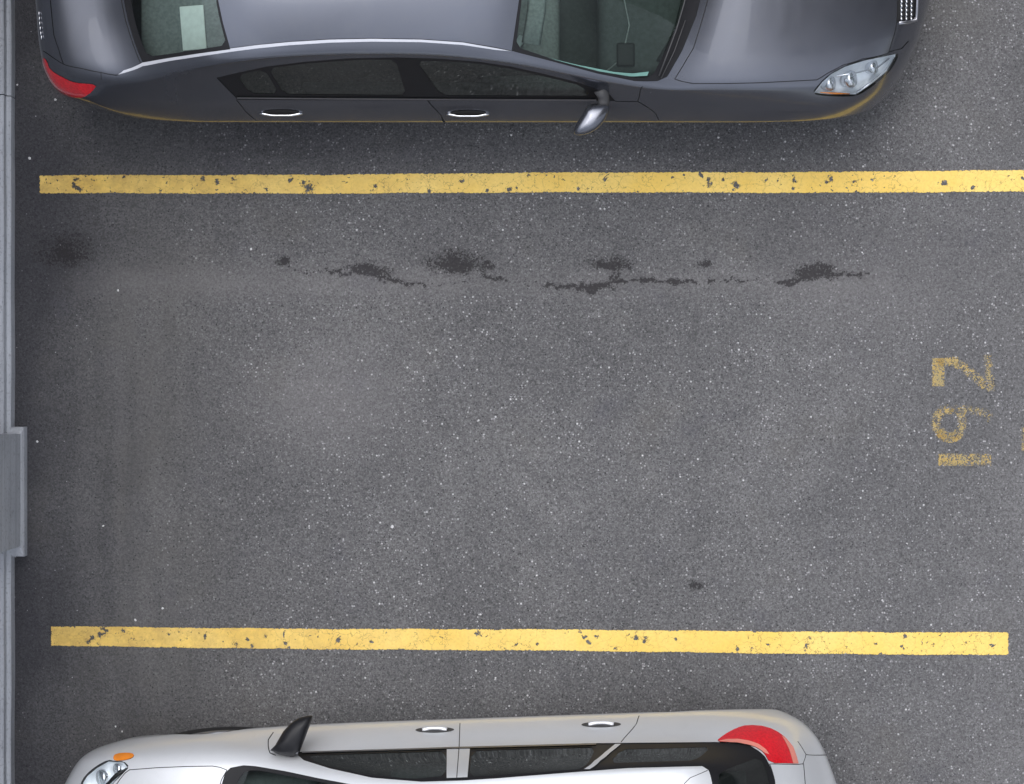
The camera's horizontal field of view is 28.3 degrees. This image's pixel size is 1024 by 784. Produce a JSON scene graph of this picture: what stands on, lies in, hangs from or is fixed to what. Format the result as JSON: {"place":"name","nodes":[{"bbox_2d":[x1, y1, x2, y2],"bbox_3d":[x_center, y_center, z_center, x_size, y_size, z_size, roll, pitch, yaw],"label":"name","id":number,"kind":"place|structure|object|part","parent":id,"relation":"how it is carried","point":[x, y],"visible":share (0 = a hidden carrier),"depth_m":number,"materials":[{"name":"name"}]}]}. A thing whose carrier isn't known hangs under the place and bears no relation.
{"place":"outdoors","nodes":[
{"label":"outdoors","id":0,"kind":"place"},
{"bbox_2d":[0,0,26,783],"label":"concrete wall","id":1,"kind":"structure","parent":0,"point":[13,491],"depth_m":11.90,"materials":[{"name":"grey concrete"}]},
{"bbox_2d":[14,0,1023,783],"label":"asphalt ground","id":2,"kind":"structure","parent":0,"point":[624,410],"depth_m":12.00,"materials":[{"name":"grey asphalt"}]},
{"bbox_2d":[65,709,835,783],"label":"parked hatchback","id":3,"kind":"object","parent":2,"relation":"on","point":[739,746],"visible":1,"depth_m":11.07,"materials":[{"name":"silver metal"}]},
{"bbox_3d":[-0.817,1.903,11.380,1.058,0.686,0.093,-2,90,0],"label":"door","id":4,"kind":"part","parent":3,"relation":"part of","materials":[{"name":"silver metal"}]},
{"bbox_3d":[-0.721,1.997,10.838,0.746,0.372,0.081,-2,90,0],"label":"side window","id":5,"kind":"part","parent":3,"relation":"part of","materials":[{"name":"black glass"}]},
{"bbox_3d":[-0.289,1.975,10.809,0.126,0.402,0.085,-2,90,0],"label":"window frame","id":6,"kind":"part","parent":3,"relation":"part of","materials":[{"name":"silver metal"}]},
{"bbox_3d":[0.108,1.963,10.789,0.663,0.373,0.073,-2,90,0],"label":"side window","id":7,"kind":"part","parent":3,"relation":"part of","materials":[{"name":"black glass"}]},
{"bbox_3d":[0.197,1.867,11.364,1.017,0.719,0.092,-2,90,0],"label":"door","id":8,"kind":"part","parent":3,"relation":"part of","materials":[{"name":"silver metal"}]},
{"bbox_3d":[0.481,1.933,10.787,0.224,0.378,0.013,-20,90,0],"label":"window frame","id":9,"kind":"part","parent":3,"relation":"part of","materials":[{"name":"silver metal"}]},
{"bbox_3d":[0.789,1.928,10.791,0.519,0.239,0.034,-2,90,0],"label":"side window","id":10,"kind":"part","parent":3,"relation":"part of","materials":[{"name":"black glass"}]},
{"bbox_3d":[1.249,2.646,10.734,0.303,0.366,1.355,-2,90,0],"label":"rear window","id":11,"kind":"part","parent":3,"relation":"part of","materials":[{"name":"black glass"}]},
{"bbox_2d":[35,0,929,134],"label":"parked sedan","id":12,"kind":"object","parent":2,"relation":"on","point":[588,66],"visible":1,"depth_m":11.02,"materials":[{"name":"grey paint"}]},
{"bbox_2d":[179,5,206,50],"bbox_3d":[-1.726,-1.971,10.998,0.130,0.012,0.240,-5,90,0],"label":"paper sheet","id":13,"kind":"object","parent":12,"relation":"on","point":[193,30],"visible":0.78,"depth_m":10.99,"materials":[{"name":"white paper"}]},
{"bbox_3d":[-1.366,-1.666,10.914,0.184,0.237,0.091,0,90,0],"label":"side window","id":14,"kind":"part","parent":12,"relation":"part of","materials":[{"name":"black glass"}]},
{"bbox_3d":[-0.932,-1.684,10.880,0.703,0.349,0.138,0,90,0],"label":"side window","id":15,"kind":"part","parent":12,"relation":"part of","materials":[{"name":"black glass"}]},
{"bbox_3d":[-0.937,-1.553,11.317,1.137,0.464,0.085,0,90,0],"label":"door","id":16,"kind":"part","parent":12,"relation":"part of","materials":[{"name":"grey paint"}]},
{"bbox_3d":[-0.037,-1.679,10.888,0.908,0.344,0.137,0,90,0],"label":"side window","id":17,"kind":"part","parent":12,"relation":"part of","materials":[{"name":"black glass"}]},
{"bbox_3d":[0.178,-1.552,11.326,1.276,0.446,0.083,0,90,0],"label":"door","id":18,"kind":"part","parent":12,"relation":"part of","materials":[{"name":"grey paint"}]},
{"bbox_2d":[51,626,1007,654],"bbox_3d":[0.105,1.469,11.996,5.655,0.001,0.140,0,90,0],"label":"parking line","id":19,"kind":"object","parent":2,"relation":"on","point":[702,641],"visible":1,"depth_m":12.00,"materials":[{"name":"paint"}]},
{"bbox_2d":[39,170,1023,193],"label":"parking line","id":20,"kind":"object","parent":2,"relation":"on","point":[900,182],"visible":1,"depth_m":12.00,"materials":[{"name":"paint"}]},
{"bbox_2d":[933,406,988,442],"bbox_3d":[2.642,0.149,11.996,0.360,0.001,0.227,-31,90,0],"label":"painted digit","id":21,"kind":"object","parent":2,"relation":"on","point":[940,430],"visible":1,"depth_m":12.00,"materials":[{"name":"paint"}]},
{"bbox_2d":[932,356,992,388],"bbox_3d":[2.668,-0.112,11.996,0.376,0.001,0.220,0,90,0],"label":"painted digit","id":22,"kind":"object","parent":2,"relation":"on","point":[940,371],"visible":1,"depth_m":12.00,"materials":[{"name":"paint"}]},
{"bbox_2d":[938,454,990,465],"bbox_3d":[2.673,0.400,11.996,0.312,0.001,0.073,0,90,0],"label":"painted digit","id":23,"kind":"object","parent":2,"relation":"on","point":[963,461],"visible":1,"depth_m":12.00,"materials":[{"name":"paint"}]}
]}

